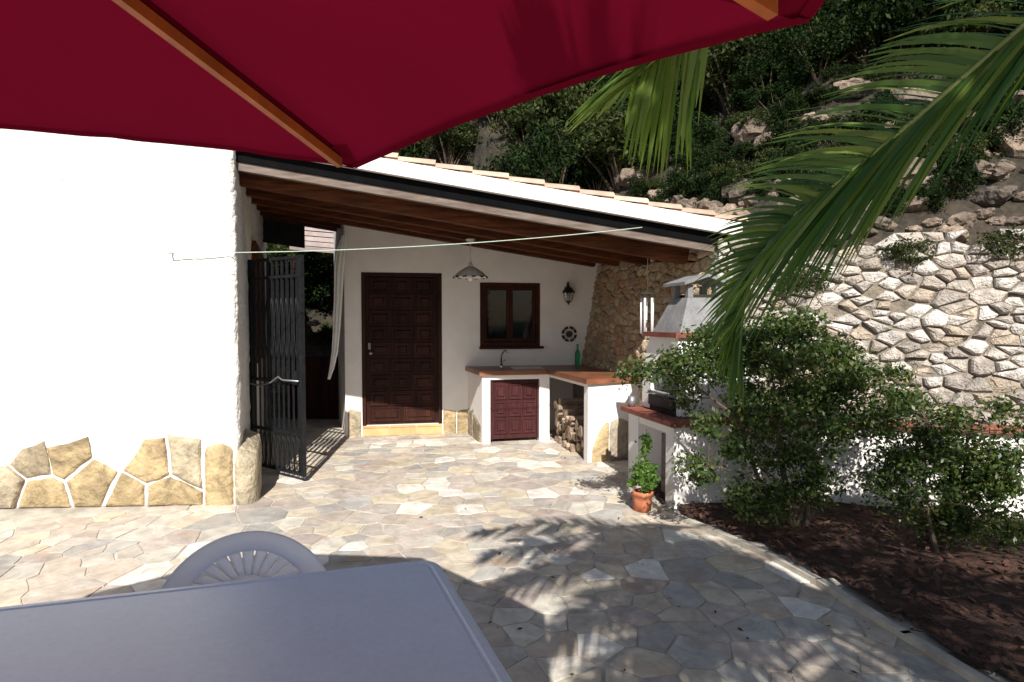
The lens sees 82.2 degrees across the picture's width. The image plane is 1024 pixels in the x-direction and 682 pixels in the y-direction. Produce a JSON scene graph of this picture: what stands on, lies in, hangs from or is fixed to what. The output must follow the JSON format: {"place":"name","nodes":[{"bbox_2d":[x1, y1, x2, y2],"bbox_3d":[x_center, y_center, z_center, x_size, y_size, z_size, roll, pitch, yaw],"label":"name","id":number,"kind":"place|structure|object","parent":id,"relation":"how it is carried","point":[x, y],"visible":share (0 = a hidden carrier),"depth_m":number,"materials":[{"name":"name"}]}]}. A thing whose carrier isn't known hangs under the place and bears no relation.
{"place":"outdoors","nodes":[
{"label":"outdoors","id":0,"kind":"place"},
{"bbox_2d":[0,417,1014,681],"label":"patio","id":1,"kind":"structure","parent":0,"point":[602,607],"depth_m":3.94,"materials":[{"name":"stone"}]},
{"bbox_2d":[0,129,267,508],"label":"white house","id":2,"kind":"structure","parent":1,"relation":"on","point":[124,356],"depth_m":4.99,"materials":[{"name":"paint"}]},
{"bbox_2d":[247,254,306,476],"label":"iron gate","id":3,"kind":"structure","parent":2,"relation":"attached to","point":[268,311],"depth_m":5.91,"materials":[{"name":"grey metal"}]},
{"bbox_2d":[169,227,641,253],"bbox_3d":[-0.838,-0.897,5.195,4.137,0.310,0.105,0,2,-6],"label":"clothes line","id":4,"kind":"object","parent":2,"relation":"attached to","point":[403,247],"visible":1,"depth_m":5.18,"materials":[{"name":"fabric"}]},
{"bbox_2d":[236,151,747,266],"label":"porch roof","id":5,"kind":"structure","parent":2,"relation":"attached to","point":[394,193],"depth_m":5.58,"materials":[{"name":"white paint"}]},
{"bbox_2d":[328,226,346,378],"bbox_3d":[-2.337,-0.504,7.829,0.273,2.039,0.056,0,2,0],"label":"cloth","id":6,"kind":"object","parent":5,"relation":"hanging from","point":[339,266],"visible":0.99,"depth_m":7.83,"materials":[{"name":"fabric"}]},
{"bbox_2d":[453,239,487,280],"bbox_3d":[-0.498,-0.966,7.020,0.432,0.501,0.432,0,2,0],"label":"pendant lamp","id":7,"kind":"object","parent":5,"relation":"hanging from","point":[469,272],"visible":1,"depth_m":6.94,"materials":[{"name":"metal"}]},
{"bbox_2d":[639,258,655,339],"bbox_3d":[1.463,-0.486,6.337,0.180,0.946,0.180,0,2,0],"label":"wind chime","id":8,"kind":"object","parent":5,"relation":"hanging from","point":[645,313],"visible":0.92,"depth_m":6.33,"materials":[{"name":"grey metal"}]},
{"bbox_2d":[162,531,325,588],"bbox_3d":[-0.903,1.129,1.991,0.665,0.807,0.518,-1,2,-16],"label":"plastic chair","id":9,"kind":"object","parent":1,"relation":"on","point":[192,567],"visible":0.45,"depth_m":2.19,"materials":[{"name":"plastic"}]},
{"bbox_2d":[0,561,512,681],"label":"garden table","id":10,"kind":"object","parent":1,"relation":"on","point":[412,621],"visible":1,"depth_m":1.65,"materials":[{"name":"white plastic"}]},
{"bbox_2d":[287,356,338,418],"bbox_3d":[-3.130,0.741,9.349,0.900,1.000,0.058,0,2,0],"label":"wooden barrier","id":11,"kind":"object","parent":1,"relation":"on","point":[322,395],"visible":0.6,"depth_m":9.32,"materials":[{"name":"brown wood"}]},
{"bbox_2d":[0,0,824,168],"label":"parasol","id":12,"kind":"object","parent":1,"relation":"on","point":[353,84],"visible":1,"depth_m":1.07,"materials":[{"name":"fabric"}]},
{"bbox_2d":[334,225,608,436],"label":"wall","id":13,"kind":"structure","parent":1,"relation":"on","point":[421,328],"depth_m":8.20,"materials":[{"name":"white paint"}]},
{"bbox_2d":[290,227,333,354],"bbox_3d":[-3.529,-0.450,10.918,1.388,3.506,0.725,0,2,0],"label":"plank awning","id":14,"kind":"object","parent":13,"relation":"attached to","point":[318,244],"visible":0.26,"depth_m":10.80,"materials":[{"name":"white wood"}]},
{"bbox_2d":[365,276,437,424],"bbox_3d":[-1.522,0.133,8.145,0.988,2.046,0.116,0,2,-10],"label":"door","id":15,"kind":"structure","parent":13,"relation":"in","point":[401,312],"depth_m":8.14,"materials":[{"name":"brown wood"}]},
{"bbox_2d":[480,283,483,346],"bbox_3d":[-0.432,-0.374,8.321,0.055,0.902,0.112,0,2,-10],"label":"window frame","id":16,"kind":"structure","parent":13,"relation":"in","point":[481,284],"depth_m":8.27,"materials":[{"name":"brown wood"}]},
{"bbox_2d":[484,283,535,286],"bbox_3d":[-0.034,-0.800,8.376,0.753,0.055,0.112,0,2,-10],"label":"window frame","id":17,"kind":"structure","parent":13,"relation":"in","point":[485,284],"depth_m":8.32,"materials":[{"name":"brown wood"}]},
{"bbox_2d":[484,341,535,346],"bbox_3d":[-0.034,0.042,8.407,0.753,0.065,0.112,0,2,-10],"label":"window frame","id":18,"kind":"structure","parent":13,"relation":"in","point":[529,343],"depth_m":8.35,"materials":[{"name":"brown wood"}]},
{"bbox_2d":[535,283,539,345],"bbox_3d":[0.364,-0.379,8.462,0.055,0.902,0.112,0,2,-10],"label":"window frame","id":19,"kind":"structure","parent":13,"relation":"in","point":[537,316],"depth_m":8.41,"materials":[{"name":"brown wood"}]},
{"bbox_2d":[465,350,641,461],"bbox_3d":[0.479,0.743,7.535,1.702,1.209,2.195,-1,2,-21],"label":"kitchen counter","id":20,"kind":"object","parent":1,"relation":"on","point":[505,402],"visible":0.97,"depth_m":7.60,"materials":[{"name":"white paint"}]},
{"bbox_2d":[490,380,535,438],"bbox_3d":[0.030,0.892,7.687,0.634,0.770,0.044,0,2,-13],"label":"cabinet door","id":21,"kind":"structure","parent":20,"relation":"in","point":[513,402],"depth_m":7.67,"materials":[{"name":"brown wood"}]},
{"bbox_2d":[626,429,660,512],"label":"potted plant","id":22,"kind":"object","parent":1,"relation":"on","point":[644,477],"visible":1,"depth_m":4.87,"materials":[{"name":"green plant"}]},
{"bbox_2d":[621,274,763,508],"bbox_3d":[1.664,0.407,5.421,1.003,2.033,0.958,0,2,-12],"label":"barbecue","id":23,"kind":"object","parent":1,"relation":"on","point":[668,433],"visible":0.56,"depth_m":5.19,"materials":[{"name":"white paint"}]},
{"bbox_2d":[581,229,1023,425],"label":"retaining wall","id":24,"kind":"structure","parent":1,"relation":"on","point":[947,320],"depth_m":5.17,"materials":[{"name":"stone"}]},
{"bbox_2d":[767,261,840,298],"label":"creeper","id":25,"kind":"object","parent":24,"relation":"attached to","point":[820,273],"visible":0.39,"depth_m":5.37,"materials":[{"name":"green plant"}]},
{"bbox_2d":[875,233,938,268],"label":"creeper","id":26,"kind":"object","parent":24,"relation":"attached to","point":[895,250],"visible":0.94,"depth_m":5.16,"materials":[{"name":"green plant"}]},
{"bbox_2d":[971,223,1023,264],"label":"creeper","id":27,"kind":"object","parent":24,"relation":"attached to","point":[1002,238],"visible":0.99,"depth_m":4.97,"materials":[{"name":"green plant"}]},
{"bbox_2d":[625,478,994,681],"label":"bed kerb","id":28,"kind":"structure","parent":1,"relation":"on","point":[948,661],"depth_m":3.28,"materials":[{"name":"concrete"}]},
{"bbox_2d":[654,481,1023,681],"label":"planting bed","id":29,"kind":"object","parent":1,"relation":"on","point":[990,623],"visible":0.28,"depth_m":3.71,"materials":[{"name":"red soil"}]},
{"bbox_2d":[605,299,932,533],"bbox_3d":[1.937,0.557,4.475,2.503,1.776,1.120,0,2,0],"label":"garden bush","id":30,"kind":"object","parent":29,"relation":"on","point":[834,388],"visible":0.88,"depth_m":4.29,"materials":[{"name":"green plant"}]},
{"bbox_2d":[566,0,1023,410],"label":"palm tree","id":31,"kind":"object","parent":29,"relation":"on","point":[802,228],"visible":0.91,"depth_m":1.72,"materials":[{"name":"green plant"}]},
{"bbox_2d":[763,415,1023,517],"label":"wall","id":32,"kind":"structure","parent":29,"relation":"on","point":[848,496],"depth_m":4.97,"materials":[{"name":"white paint"}]},
{"bbox_2d":[841,378,1023,553],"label":"garden bush","id":33,"kind":"object","parent":29,"relation":"on","point":[960,485],"visible":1,"depth_m":3.96,"materials":[{"name":"green plant"}]},
{"bbox_2d":[270,0,1023,390],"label":"hillside","id":34,"kind":"structure","parent":0,"point":[480,152],"depth_m":7.17,"materials":[{"name":"soil"}]},
{"bbox_2d":[269,254,319,302],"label":"shrub","id":35,"kind":"object","parent":34,"relation":"on","point":[305,292],"visible":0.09,"depth_m":11.62,"materials":[{"name":"green plant"}]},
{"bbox_2d":[266,243,329,302],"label":"shrub","id":36,"kind":"object","parent":34,"relation":"on","point":[270,247],"visible":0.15,"depth_m":11.28,"materials":[{"name":"green plant"}]},
{"bbox_2d":[274,230,333,313],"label":"shrub","id":37,"kind":"object","parent":34,"relation":"on","point":[323,292],"visible":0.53,"depth_m":11.48,"materials":[{"name":"green plant"}]},
{"bbox_2d":[311,322,332,344],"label":"shrub","id":38,"kind":"object","parent":34,"relation":"on","point":[326,332],"visible":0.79,"depth_m":11.39,"materials":[{"name":"green plant"}]},
{"bbox_2d":[393,139,427,158],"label":"shrub","id":39,"kind":"object","parent":34,"relation":"on","point":[409,151],"visible":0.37,"depth_m":14.89,"materials":[{"name":"green plant"}]},
{"bbox_2d":[417,121,482,164],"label":"shrub","id":40,"kind":"object","parent":34,"relation":"on","point":[447,149],"visible":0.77,"depth_m":14.44,"materials":[{"name":"green plant"}]},
{"bbox_2d":[476,153,516,176],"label":"shrub","id":41,"kind":"object","parent":34,"relation":"on","point":[492,163],"visible":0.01,"depth_m":13.17,"materials":[{"name":"green plant"}]},
{"bbox_2d":[486,98,555,147],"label":"shrub","id":42,"kind":"object","parent":34,"relation":"on","point":[518,126],"visible":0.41,"depth_m":13.39,"materials":[{"name":"green plant"}]},
{"bbox_2d":[495,135,558,172],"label":"shrub","id":43,"kind":"object","parent":34,"relation":"on","point":[506,156],"visible":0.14,"depth_m":12.81,"materials":[{"name":"green plant"}]},
{"bbox_2d":[503,120,600,189],"bbox_3d":[0.806,-3.273,12.039,1.735,2.446,3.009,1,2,34],"label":"shrub","id":44,"kind":"object","parent":34,"relation":"on","point":[556,161],"visible":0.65,"depth_m":11.25,"materials":[{"name":"green plant"}]},
{"bbox_2d":[519,81,623,167],"bbox_3d":[1.307,-4.596,13.092,2.632,2.643,2.414,0,2,5],"label":"shrub","id":45,"kind":"object","parent":34,"relation":"on","point":[569,102],"visible":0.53,"depth_m":12.56,"materials":[{"name":"green plant"}]},
{"bbox_2d":[571,152,625,190],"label":"shrub","id":46,"kind":"object","parent":34,"relation":"on","point":[598,184],"visible":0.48,"depth_m":12.07,"materials":[{"name":"green plant"}]},
{"bbox_2d":[556,102,658,190],"bbox_3d":[2.087,-3.539,11.608,2.414,1.808,2.227,0,2,-13],"label":"shrub","id":47,"kind":"object","parent":34,"relation":"on","point":[604,142],"visible":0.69,"depth_m":11.15,"materials":[{"name":"green plant"}]},
{"bbox_2d":[615,166,633,186],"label":"rock","id":48,"kind":"object","parent":34,"relation":"on","point":[622,177],"visible":0.55,"depth_m":11.02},
{"bbox_2d":[629,175,648,197],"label":"shrub","id":49,"kind":"object","parent":34,"relation":"on","point":[640,182],"visible":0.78,"depth_m":10.40,"materials":[{"name":"green plant"}]},
{"bbox_2d":[631,146,664,176],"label":"shrub","id":50,"kind":"object","parent":34,"relation":"on","point":[638,163],"visible":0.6,"depth_m":10.49,"materials":[{"name":"green plant"}]},
{"bbox_2d":[652,126,685,167],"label":"shrub","id":51,"kind":"object","parent":34,"relation":"on","point":[672,147],"visible":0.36,"depth_m":10.22,"materials":[{"name":"green plant"}]},
{"bbox_2d":[649,95,718,149],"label":"shrub","id":52,"kind":"object","parent":34,"relation":"on","point":[675,120],"visible":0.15,"depth_m":10.24,"materials":[{"name":"green plant"}]},
{"bbox_2d":[662,164,708,199],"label":"shrub","id":53,"kind":"object","parent":34,"relation":"on","point":[686,186],"visible":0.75,"depth_m":8.19,"materials":[{"name":"green plant"}]},
{"bbox_2d":[673,136,731,174],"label":"shrub","id":54,"kind":"object","parent":34,"relation":"on","point":[695,153],"visible":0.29,"depth_m":8.69,"materials":[{"name":"green plant"}]},
{"bbox_2d":[680,108,727,152],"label":"shrub","id":55,"kind":"object","parent":34,"relation":"on","point":[707,132],"visible":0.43,"depth_m":9.45,"materials":[{"name":"green plant"}]},
{"bbox_2d":[693,89,717,116],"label":"shrub","id":56,"kind":"object","parent":34,"relation":"on","point":[704,99],"visible":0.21,"depth_m":11.39,"materials":[{"name":"green plant"}]},
{"bbox_2d":[691,149,719,172],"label":"shrub","id":57,"kind":"object","parent":34,"relation":"on","point":[703,162],"visible":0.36,"depth_m":8.31,"materials":[{"name":"green plant"}]},
{"bbox_2d":[692,198,722,209],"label":"rock","id":58,"kind":"object","parent":34,"relation":"on","point":[705,203],"visible":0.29,"depth_m":7.07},
{"bbox_2d":[706,169,738,206],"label":"shrub","id":59,"kind":"object","parent":34,"relation":"on","point":[718,187],"visible":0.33,"depth_m":7.24,"materials":[{"name":"green plant"}]},
{"bbox_2d":[702,159,743,183],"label":"shrub","id":60,"kind":"object","parent":34,"relation":"on","point":[715,168],"visible":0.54,"depth_m":7.75,"materials":[{"name":"green plant"}]},
{"bbox_2d":[707,204,742,214],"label":"rock","id":61,"kind":"object","parent":34,"relation":"on","point":[725,208],"visible":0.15,"depth_m":6.70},
{"bbox_2d":[680,28,789,119],"bbox_3d":[4.092,-4.701,10.671,2.296,2.164,2.490,-1,3,-34],"label":"shrub","id":62,"kind":"object","parent":34,"relation":"on","point":[719,67],"visible":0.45,"depth_m":10.42,"materials":[{"name":"green plant"}]},
{"bbox_2d":[706,132,767,173],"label":"shrub","id":63,"kind":"object","parent":34,"relation":"on","point":[731,153],"visible":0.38,"depth_m":7.79,"materials":[{"name":"green plant"}]},
{"bbox_2d":[721,178,753,205],"bbox_3d":[2.848,-1.786,7.030,0.628,0.351,0.519,-6,18,28],"label":"rock","id":64,"kind":"object","parent":34,"relation":"on","point":[733,195],"visible":0.25,"depth_m":6.93,"materials":[{"name":"stone"}]},
{"bbox_2d":[720,109,755,133],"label":"shrub","id":65,"kind":"object","parent":34,"relation":"on","point":[737,116],"visible":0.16,"depth_m":8.33,"materials":[{"name":"green plant"}]},
{"bbox_2d":[723,62,769,114],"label":"shrub","id":66,"kind":"object","parent":34,"relation":"on","point":[738,95],"visible":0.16,"depth_m":10.12,"materials":[{"name":"green plant"}]},
{"bbox_2d":[731,116,771,146],"bbox_3d":[3.311,-2.882,8.091,0.501,0.461,0.696,1,10,-8],"label":"rock","id":67,"kind":"object","parent":34,"relation":"on","point":[751,131],"visible":0.52,"depth_m":7.87,"materials":[{"name":"stone"}]},
{"bbox_2d":[734,107,769,127],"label":"shrub","id":68,"kind":"object","parent":34,"relation":"on","point":[757,115],"visible":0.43,"depth_m":7.84,"materials":[{"name":"green plant"}]},
{"bbox_2d":[738,174,774,198],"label":"shrub","id":69,"kind":"object","parent":34,"relation":"on","point":[758,191],"visible":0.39,"depth_m":6.58,"materials":[{"name":"green plant"}]},
{"bbox_2d":[730,144,787,182],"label":"shrub","id":70,"kind":"object","parent":34,"relation":"on","point":[766,154],"visible":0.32,"depth_m":6.80,"materials":[{"name":"green plant"}]},
{"bbox_2d":[727,53,795,100],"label":"shrub","id":71,"kind":"object","parent":34,"relation":"on","point":[749,77],"visible":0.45,"depth_m":9.13,"materials":[{"name":"green plant"}]},
{"bbox_2d":[744,33,792,78],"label":"shrub","id":72,"kind":"object","parent":34,"relation":"on","point":[762,55],"visible":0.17,"depth_m":9.43,"materials":[{"name":"green plant"}]},
{"bbox_2d":[740,72,807,113],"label":"shrub","id":73,"kind":"object","parent":34,"relation":"on","point":[764,99],"visible":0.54,"depth_m":8.06,"materials":[{"name":"green plant"}]},
{"bbox_2d":[765,95,797,132],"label":"shrub","id":74,"kind":"object","parent":34,"relation":"on","point":[776,113],"visible":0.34,"depth_m":7.67,"materials":[{"name":"green plant"}]},
{"bbox_2d":[765,140,805,181],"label":"shrub","id":75,"kind":"object","parent":34,"relation":"on","point":[791,150],"visible":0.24,"depth_m":6.53,"materials":[{"name":"green plant"}]},
{"bbox_2d":[749,112,827,155],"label":"shrub","id":76,"kind":"object","parent":34,"relation":"on","point":[790,127],"visible":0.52,"depth_m":6.84,"materials":[{"name":"green plant"}]},
{"bbox_2d":[781,82,818,118],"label":"shrub","id":77,"kind":"object","parent":34,"relation":"on","point":[798,101],"visible":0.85,"depth_m":7.27,"materials":[{"name":"green plant"}]},
{"bbox_2d":[767,8,855,65],"bbox_3d":[4.538,-4.396,8.920,1.178,1.079,1.534,0,2,-11],"label":"shrub","id":78,"kind":"object","parent":34,"relation":"on","point":[783,49],"visible":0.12,"depth_m":8.86,"materials":[{"name":"green plant"}]},
{"bbox_2d":[776,9,855,82],"bbox_3d":[4.238,-3.954,8.169,1.112,1.054,1.012,1,2,22],"label":"shrub","id":79,"kind":"object","parent":34,"relation":"on","point":[790,55],"visible":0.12,"depth_m":8.16,"materials":[{"name":"green plant"}]},
{"bbox_2d":[803,81,839,107],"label":"shrub","id":80,"kind":"object","parent":34,"relation":"on","point":[817,93],"visible":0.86,"depth_m":7.15,"materials":[{"name":"green plant"}]},
{"bbox_2d":[784,10,876,84],"bbox_3d":[4.101,-3.721,7.497,0.954,0.955,1.030,-1,2,-31],"label":"shrub","id":81,"kind":"object","parent":34,"relation":"on","point":[812,63],"visible":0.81,"depth_m":7.44,"materials":[{"name":"green plant"}]},
{"bbox_2d":[817,58,870,82],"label":"shrub","id":82,"kind":"object","parent":34,"relation":"on","point":[840,70],"visible":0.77,"depth_m":7.22,"materials":[{"name":"green plant"}]},
{"bbox_2d":[794,98,894,146],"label":"shrub","id":83,"kind":"object","parent":34,"relation":"on","point":[835,119],"visible":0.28,"depth_m":6.79,"materials":[{"name":"green plant"}]},
{"bbox_2d":[800,0,900,47],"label":"shrub","id":84,"kind":"object","parent":34,"relation":"on","point":[840,7],"visible":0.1,"depth_m":8.32,"materials":[{"name":"green plant"}]},
{"bbox_2d":[833,77,872,97],"bbox_3d":[4.121,-3.063,7.106,0.444,0.238,0.384,13,19,20],"label":"rock","id":85,"kind":"object","parent":34,"relation":"on","point":[841,84],"visible":0.62,"depth_m":7.01,"materials":[{"name":"stone"}]},
{"bbox_2d":[860,216,897,230],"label":"rock","id":86,"kind":"object","parent":34,"relation":"on","point":[884,223],"visible":0.47,"depth_m":5.75,"materials":[{"name":"stone"}]},
{"bbox_2d":[858,62,900,93],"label":"shrub","id":87,"kind":"object","parent":34,"relation":"on","point":[869,76],"visible":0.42,"depth_m":6.99,"materials":[{"name":"green plant"}]},
{"bbox_2d":[856,89,909,125],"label":"shrub","id":88,"kind":"object","parent":34,"relation":"on","point":[886,97],"visible":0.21,"depth_m":6.67,"materials":[{"name":"green plant"}]},
{"bbox_2d":[872,190,903,217],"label":"shrub","id":89,"kind":"object","parent":34,"relation":"on","point":[894,205],"visible":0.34,"depth_m":5.91,"materials":[{"name":"green plant"}]},
{"bbox_2d":[814,0,984,79],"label":"shrub","id":90,"kind":"object","parent":34,"relation":"on","point":[893,15],"visible":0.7,"depth_m":6.97,"materials":[{"name":"green plant"}]},
{"bbox_2d":[899,196,929,211],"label":"rock","id":91,"kind":"object","parent":34,"relation":"on","point":[915,204],"visible":0.6,"depth_m":5.88,"materials":[{"name":"stone"}]},
{"bbox_2d":[889,87,940,113],"bbox_3d":[4.789,-2.764,6.838,0.839,0.393,0.519,17,7,8],"label":"rock","id":92,"kind":"object","parent":34,"relation":"on","point":[907,98],"visible":0.14,"depth_m":6.70,"materials":[{"name":"stone"}]},
{"bbox_2d":[896,157,936,192],"bbox_3d":[4.132,-1.704,6.235,0.663,0.430,0.493,-20,-30,39],"label":"rock","id":93,"kind":"object","parent":34,"relation":"on","point":[911,177],"visible":0.08,"depth_m":5.99,"materials":[{"name":"stone"}]},
{"bbox_2d":[890,174,953,211],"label":"shrub","id":94,"kind":"object","parent":34,"relation":"on","point":[937,196],"visible":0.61,"depth_m":5.81,"materials":[{"name":"green plant"}]},
{"bbox_2d":[886,97,960,156],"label":"shrub","id":95,"kind":"object","parent":34,"relation":"on","point":[897,123],"visible":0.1,"depth_m":6.25,"materials":[{"name":"green plant"}]},
{"bbox_2d":[931,224,968,245],"bbox_3d":[4.123,-0.993,5.561,0.274,0.218,0.400,-24,6,-17],"label":"rock","id":96,"kind":"object","parent":34,"relation":"on","point":[961,238],"visible":0.5,"depth_m":5.46,"materials":[{"name":"stone"}]},
{"bbox_2d":[928,137,987,198],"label":"shrub","id":97,"kind":"object","parent":34,"relation":"on","point":[958,173],"visible":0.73,"depth_m":5.79,"materials":[{"name":"green plant"}]},
{"bbox_2d":[940,211,977,229],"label":"rock","id":98,"kind":"object","parent":34,"relation":"on","point":[966,220],"visible":0.75,"depth_m":5.53,"materials":[{"name":"stone"}]},
{"bbox_2d":[915,0,1023,55],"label":"shrub","id":99,"kind":"object","parent":34,"relation":"on","point":[991,6],"visible":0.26,"depth_m":6.88,"materials":[{"name":"green plant"}]},
{"bbox_2d":[940,131,1000,162],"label":"shrub","id":100,"kind":"object","parent":34,"relation":"on","point":[980,148],"visible":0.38,"depth_m":6.00,"materials":[{"name":"green plant"}]},
{"bbox_2d":[946,159,995,180],"bbox_3d":[4.691,-1.697,6.022,0.368,0.269,0.453,22,-3,-23],"label":"rock","id":101,"kind":"object","parent":34,"relation":"on","point":[981,165],"visible":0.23,"depth_m":5.82,"materials":[{"name":"stone"}]},
{"bbox_2d":[973,208,995,219],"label":"rock","id":102,"kind":"object","parent":34,"relation":"on","point":[984,213],"visible":0.64,"depth_m":5.58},
{"bbox_2d":[960,98,1023,157],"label":"shrub","id":103,"kind":"object","parent":34,"relation":"on","point":[1007,114],"visible":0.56,"depth_m":6.04,"materials":[{"name":"green plant"}]},
{"bbox_2d":[970,185,1017,206],"bbox_3d":[4.698,-1.409,5.750,0.288,0.218,0.447,-18,1,-18],"label":"rock","id":104,"kind":"object","parent":34,"relation":"on","point":[993,196],"visible":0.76,"depth_m":5.64,"materials":[{"name":"stone"}]},
{"bbox_2d":[978,0,1023,36],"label":"shrub","id":105,"kind":"object","parent":34,"relation":"on","point":[1016,6],"visible":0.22,"depth_m":6.80,"materials":[{"name":"green plant"}]},
{"bbox_2d":[987,162,1015,181],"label":"rock","id":106,"kind":"object","parent":34,"relation":"on","point":[1002,171],"visible":0.65,"depth_m":5.79,"materials":[{"name":"stone"}]},
{"bbox_2d":[987,118,1023,158],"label":"rock","id":107,"kind":"object","parent":34,"relation":"on","point":[1015,147],"visible":0.4,"depth_m":5.98,"materials":[{"name":"stone"}]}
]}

